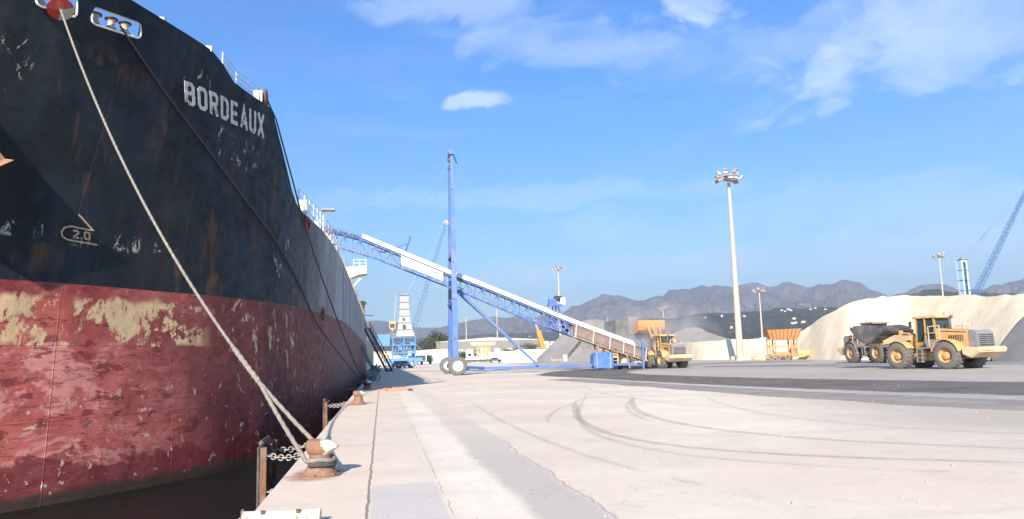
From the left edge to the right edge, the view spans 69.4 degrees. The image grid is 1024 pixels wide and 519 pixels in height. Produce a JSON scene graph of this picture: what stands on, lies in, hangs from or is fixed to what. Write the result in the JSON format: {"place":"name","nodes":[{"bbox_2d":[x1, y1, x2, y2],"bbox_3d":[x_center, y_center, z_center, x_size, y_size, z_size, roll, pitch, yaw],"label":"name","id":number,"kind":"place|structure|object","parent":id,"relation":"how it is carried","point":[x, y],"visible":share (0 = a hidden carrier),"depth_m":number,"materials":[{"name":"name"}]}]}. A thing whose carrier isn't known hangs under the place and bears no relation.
{"place":"outdoors","nodes":[
{"label":"outdoors","id":0,"kind":"place"},
{"bbox_2d":[0,363,375,518],"bbox_3d":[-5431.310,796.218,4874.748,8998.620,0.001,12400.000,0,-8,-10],"label":"water","id":1,"kind":"structure","parent":0,"point":[229,494],"depth_m":20.99,"materials":[{"name":"black liquid"}]},
{"bbox_2d":[0,0,366,512],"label":"cargo ship","id":2,"kind":"object","parent":1,"relation":"on","point":[122,367],"visible":0.94,"depth_m":23.85,"materials":[{"name":"paint"}]},
{"bbox_2d":[364,370,380,381],"bbox_3d":[-11.135,9.176,58.260,1.136,0.904,2.273,2,-8,-27],"label":"gear bundle","id":3,"kind":"object","parent":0,"point":[370,376],"visible":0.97,"depth_m":58.02,"materials":[{"name":"grey paint"}]},
{"bbox_2d":[366,367,379,378],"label":"gear bundle","id":4,"kind":"object","parent":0,"point":[375,370],"visible":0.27,"depth_m":65.81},
{"bbox_2d":[373,351,391,364],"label":"warehouse","id":5,"kind":"structure","parent":0,"point":[377,361],"depth_m":289.74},
{"bbox_2d":[374,357,381,364],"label":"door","id":6,"kind":"structure","parent":5,"relation":"in","point":[376,360],"depth_m":289.50,"materials":[{"name":"white"}]},
{"bbox_2d":[384,355,398,364],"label":"warehouse","id":7,"kind":"structure","parent":0,"point":[395,356],"depth_m":281.29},
{"bbox_2d":[407,349,469,363],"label":"warehouse","id":8,"kind":"structure","parent":0,"point":[438,355],"depth_m":333.38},
{"bbox_2d":[367,332,558,362],"bbox_3d":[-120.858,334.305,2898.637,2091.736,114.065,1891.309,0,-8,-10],"label":"hills","id":9,"kind":"structure","parent":0,"point":[550,336],"depth_m":2983.54,"materials":[{"name":"grey stone"}]},
{"bbox_2d":[44,0,1023,327],"label":"sky","id":10,"kind":"structure","parent":0,"point":[868,140],"materials":[{"name":"blue"}]},
{"bbox_2d":[545,341,554,348],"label":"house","id":11,"kind":"structure","parent":0,"point":[547,345],"depth_m":581.07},
{"bbox_2d":[255,359,1023,518],"bbox_3d":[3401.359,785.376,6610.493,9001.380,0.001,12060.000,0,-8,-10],"label":"ground","id":12,"kind":"structure","parent":0,"point":[438,430],"depth_m":12.21,"materials":[{"name":"concrete"}]},
{"bbox_2d":[242,508,321,518],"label":"timber beam","id":13,"kind":"structure","parent":12,"relation":"on","point":[316,513],"depth_m":7.39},
{"bbox_2d":[299,439,340,478],"bbox_3d":[-2.751,2.833,10.602,0.580,0.516,0.580,0,-8,-10],"label":"mooring bollard","id":14,"kind":"object","parent":12,"relation":"on","point":[319,448],"visible":0.94,"depth_m":10.46,"materials":[{"name":"metal"}]},
{"bbox_2d":[59,8,336,468],"bbox_3d":[-7.526,-2.089,15.565,13.077,11.589,0.468,-8,-10,42],"label":"mooring rope","id":15,"kind":"object","parent":14,"relation":"attached to","point":[315,462],"visible":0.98,"depth_m":12.44,"materials":[{"name":"beige fabric"}]},
{"bbox_2d":[46,0,74,19],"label":"rat guard","id":16,"kind":"object","parent":15,"relation":"attached to","point":[54,6],"visible":0.99,"depth_m":20.36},
{"bbox_2d":[351,391,365,404],"bbox_3d":[-5.801,5.210,27.926,0.580,0.516,0.580,3,-9,-30],"label":"mooring bollard","id":17,"kind":"object","parent":12,"relation":"on","point":[358,397],"visible":1,"depth_m":27.78,"materials":[{"name":"metal"}]},
{"bbox_2d":[362,380,371,388],"bbox_3d":[-8.459,7.306,43.205,0.580,0.516,0.580,-2,-8,1],"label":"mooring bollard","id":18,"kind":"object","parent":12,"relation":"on","point":[368,386],"visible":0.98,"depth_m":43.06,"materials":[{"name":"paint"}]},
{"bbox_2d":[119,26,370,385],"bbox_3d":[-9.902,0.128,32.899,0.787,11.711,22.920,-3,-8,7],"label":"mooring rope","id":19,"kind":"object","parent":18,"relation":"attached to","point":[176,107],"visible":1,"depth_m":27.75,"materials":[{"name":"black fabric"}]},
{"bbox_2d":[267,98,370,383],"bbox_3d":[-9.221,0.290,37.037,0.453,12.300,14.578,-2,-8,5],"label":"mooring rope","id":20,"kind":"object","parent":18,"relation":"attached to","point":[309,238],"visible":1,"depth_m":34.76,"materials":[{"name":"fabric"}]},
{"bbox_2d":[364,315,392,371],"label":"gangway","id":21,"kind":"object","parent":12,"relation":"on","point":[376,343],"visible":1,"depth_m":114.85,"materials":[{"name":"metal"}]},
{"bbox_2d":[361,345,372,366],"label":"safety net","id":22,"kind":"object","parent":21,"relation":"hanging from","point":[366,355],"visible":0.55,"depth_m":94.08,"materials":[{"name":"green fabric"}]},
{"bbox_2d":[386,387,400,390],"bbox_3d":[-6.313,6.890,39.338,0.700,0.200,0.500,1,-8,-21],"label":"timber block","id":23,"kind":"object","parent":12,"relation":"on","point":[394,389],"depth_m":39.13,"materials":[{"name":"brown wood"}]},
{"bbox_2d":[392,361,405,368],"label":"parked car","id":24,"kind":"object","parent":12,"relation":"on","point":[397,364],"visible":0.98,"depth_m":147.72,"materials":[{"name":"blue metal"}]},
{"bbox_2d":[398,361,415,367],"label":"parked car","id":25,"kind":"object","parent":12,"relation":"on","point":[409,364],"visible":0.59,"depth_m":155.86,"materials":[{"name":"silver metal"}]},
{"bbox_2d":[377,220,447,364],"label":"harbour crane","id":26,"kind":"object","parent":12,"relation":"on","point":[404,329],"visible":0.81,"depth_m":244.45,"materials":[{"name":"metal"}]},
{"bbox_2d":[398,355,432,363],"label":"tipper truck","id":27,"kind":"object","parent":12,"relation":"on","point":[429,359],"visible":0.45,"depth_m":262.63,"materials":[{"name":"white metal"}]},
{"bbox_2d":[416,338,443,349],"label":"tree","id":28,"kind":"object","parent":12,"relation":"on","point":[426,344],"visible":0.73,"depth_m":411.23,"materials":[{"name":"green plant"}]},
{"bbox_2d":[420,326,447,349],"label":"tree","id":29,"kind":"object","parent":12,"relation":"on","point":[440,336],"visible":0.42,"depth_m":424.74,"materials":[{"name":"green plant"}]},
{"bbox_2d":[459,350,473,358],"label":"tree","id":30,"kind":"object","parent":12,"relation":"on","point":[462,354],"visible":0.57,"depth_m":297.60,"materials":[{"name":"green plant"}]},
{"bbox_2d":[466,342,495,361],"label":"screening machine","id":31,"kind":"object","parent":12,"relation":"on","point":[469,357],"visible":0.99,"depth_m":258.35,"materials":[{"name":"metal"}]},
{"bbox_2d":[319,149,648,374],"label":"ship loader","id":32,"kind":"object","parent":12,"relation":"on","point":[453,363],"visible":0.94,"depth_m":78.04,"materials":[{"name":"blue paint"}]},
{"bbox_2d":[436,337,539,352],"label":"warehouse","id":33,"kind":"structure","parent":12,"relation":"on","point":[501,344],"depth_m":412.12,"materials":[{"name":"white"}]},
{"bbox_2d":[471,351,512,362],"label":"gypsum heap","id":34,"kind":"object","parent":12,"relation":"on","point":[500,355],"visible":0.38,"depth_m":302.00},
{"bbox_2d":[512,343,533,350],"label":"tree","id":35,"kind":"object","parent":12,"relation":"on","point":[523,345],"visible":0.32,"depth_m":325.79,"materials":[{"name":"green plant"}]},
{"bbox_2d":[503,349,545,362],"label":"gypsum heap","id":36,"kind":"object","parent":12,"relation":"on","point":[517,356],"visible":0.51,"depth_m":222.37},
{"bbox_2d":[520,341,539,349],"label":"tree","id":37,"kind":"object","parent":12,"relation":"on","point":[534,347],"visible":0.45,"depth_m":336.76,"materials":[{"name":"green plant"}]},
{"bbox_2d":[532,317,545,349],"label":"crane arm","id":38,"kind":"object","parent":12,"relation":"on","point":[540,339],"visible":0.34,"depth_m":232.95},
{"bbox_2d":[552,264,563,336],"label":"light mast","id":39,"kind":"object","parent":12,"relation":"on","point":[558,268],"visible":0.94,"depth_m":308.95,"materials":[{"name":"white metal"}]},
{"bbox_2d":[562,341,581,360],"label":"stacker conveyor","id":40,"kind":"object","parent":12,"relation":"on","point":[565,357],"visible":0.96,"depth_m":186.43,"materials":[{"name":"metal"}]},
{"bbox_2d":[536,319,639,361],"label":"gravel heap","id":41,"kind":"object","parent":12,"relation":"on","point":[560,346],"visible":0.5,"depth_m":206.39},
{"bbox_2d":[634,318,692,368],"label":"wheel loader","id":42,"kind":"object","parent":12,"relation":"on","point":[668,351],"visible":0.94,"depth_m":80.33,"materials":[{"name":"metal"}]},
{"bbox_2d":[319,374,1020,518],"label":"gravel crumbs","id":43,"kind":"object","parent":12,"relation":"on","point":[605,515],"visible":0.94,"depth_m":10.79,"materials":[{"name":"grey gravel"}]},
{"bbox_2d":[673,327,728,342],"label":"gravel heap","id":44,"kind":"object","parent":12,"relation":"on","point":[694,334],"visible":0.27,"depth_m":329.24,"materials":[{"name":"grey gravel"}]},
{"bbox_2d":[714,168,743,360],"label":"light mast","id":45,"kind":"object","parent":12,"relation":"on","point":[729,178],"visible":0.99,"depth_m":131.52,"materials":[{"name":"white metal"}]},
{"bbox_2d":[679,338,799,359],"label":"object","id":46,"kind":"object","parent":12,"relation":"on","point":[717,350],"visible":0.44,"depth_m":146.49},
{"bbox_2d":[750,350,763,359],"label":"scrap frame","id":47,"kind":"object","parent":12,"relation":"on","point":[752,357],"visible":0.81,"depth_m":125.97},
{"bbox_2d":[752,287,765,338],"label":"light mast","id":48,"kind":"object","parent":12,"relation":"on","point":[759,290],"visible":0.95,"depth_m":290.76,"materials":[{"name":"white metal"}]},
{"bbox_2d":[755,355,768,359],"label":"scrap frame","id":49,"kind":"object","parent":12,"relation":"on","point":[760,357],"visible":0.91,"depth_m":123.15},
{"bbox_2d":[763,328,810,359],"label":"mobile hopper","id":50,"kind":"object","parent":12,"relation":"on","point":[784,334],"visible":0.98,"depth_m":119.57,"materials":[{"name":"orange metal"}]},
{"bbox_2d":[798,350,809,358],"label":"yellow tank","id":51,"kind":"object","parent":12,"relation":"on","point":[802,352],"visible":0.7,"depth_m":121.09,"materials":[{"name":"yellow metal"}]},
{"bbox_2d":[837,320,889,362],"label":"dump truck","id":52,"kind":"object","parent":12,"relation":"on","point":[853,350],"visible":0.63,"depth_m":80.23,"materials":[{"name":"metal"}]},
{"bbox_2d":[798,293,1023,359],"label":"sand heap","id":53,"kind":"object","parent":12,"relation":"on","point":[999,317],"visible":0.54,"depth_m":110.78,"materials":[{"name":"beige sand"}]},
{"bbox_2d":[849,313,1006,368],"bbox_3d":[30.116,5.999,54.116,3.370,4.000,10.457,2,-8,-22],"label":"wheel loader","id":54,"kind":"object","parent":12,"relation":"on","point":[939,340],"visible":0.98,"depth_m":52.64,"materials":[{"name":"metal"}]},
{"bbox_2d":[932,252,945,295],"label":"light mast","id":55,"kind":"object","parent":12,"relation":"on","point":[934,256],"visible":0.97,"depth_m":284.43,"materials":[{"name":"white metal"}]},
{"bbox_2d":[955,188,1023,294],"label":"harbour crane","id":56,"kind":"object","parent":12,"relation":"on","point":[962,275],"visible":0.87,"depth_m":246.81,"materials":[{"name":"metal"}]},
{"bbox_2d":[990,317,1023,361],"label":"gravel heap","id":57,"kind":"object","parent":12,"relation":"on","point":[1013,341],"visible":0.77,"depth_m":68.28,"materials":[{"name":"grey gravel"}]},
{"bbox_2d":[489,360,811,369],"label":"dust path","id":58,"kind":"structure","parent":0,"point":[692,364],"depth_m":102.19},
{"bbox_2d":[366,278,1023,340],"bbox_3d":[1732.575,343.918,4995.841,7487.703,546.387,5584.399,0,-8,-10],"label":"mountains","id":59,"kind":"structure","parent":0,"point":[701,299],"depth_m":5196.18,"materials":[{"name":"grey stone"}]},
{"bbox_2d":[541,366,1023,394],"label":"dark dust path","id":60,"kind":"structure","parent":0,"point":[1011,388],"depth_m":34.48,"materials":[{"name":"grey asphalt"}]},
{"bbox_2d":[590,352,617,370],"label":"blue bin","id":61,"kind":"object","parent":60,"relation":"on","point":[604,360],"visible":1,"depth_m":78.34,"materials":[{"name":"metal"}]},
{"bbox_2d":[602,347,647,368],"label":"conveyor bogie","id":62,"kind":"object","parent":60,"relation":"on","point":[619,358],"visible":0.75,"depth_m":80.01,"materials":[{"name":"white paint"}]},
{"bbox_2d":[604,317,667,368],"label":"feed hopper","id":63,"kind":"object","parent":60,"relation":"on","point":[624,328],"visible":0.36,"depth_m":85.94,"materials":[{"name":"metal"}]},
{"bbox_2d":[550,379,1023,409],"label":"dust path","id":64,"kind":"structure","parent":0,"point":[957,402],"depth_m":24.47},
{"bbox_2d":[664,289,1022,338],"bbox_3d":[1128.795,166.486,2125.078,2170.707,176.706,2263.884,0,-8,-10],"label":"hills","id":65,"kind":"structure","parent":0,"point":[719,325],"depth_m":2040.02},
{"bbox_2d":[709,361,1023,366],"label":"dust path","id":66,"kind":"structure","parent":0,"point":[878,364],"depth_m":73.12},
{"label":"quay wall face","id":67,"kind":"structure","parent":0,"visible":0},
{"bbox_2d":[256,436,305,508],"bbox_3d":[-4.146,4.350,13.481,0.848,2.140,2.184,0,-8,-10],"label":"quay fender","id":68,"kind":"object","parent":67,"relation":"attached to","point":[268,480],"visible":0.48,"depth_m":13.04,"materials":[{"name":"rubber"}]},
{"bbox_2d":[323,398,346,429],"bbox_3d":[-6.731,6.359,28.120,0.848,2.140,2.184,0,-8,-10],"label":"chain barrier","id":69,"kind":"object","parent":67,"relation":"attached to","point":[327,418],"visible":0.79,"depth_m":27.65,"materials":[{"name":"metal"}]},
{"bbox_2d":[345,384,358,401],"bbox_3d":[-9.644,8.622,44.612,0.848,2.140,2.184,0,-8,-10],"label":"chain barrier","id":70,"kind":"object","parent":67,"relation":"attached to","point":[347,397],"visible":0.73,"depth_m":44.12,"materials":[{"name":"metal"}]}
]}

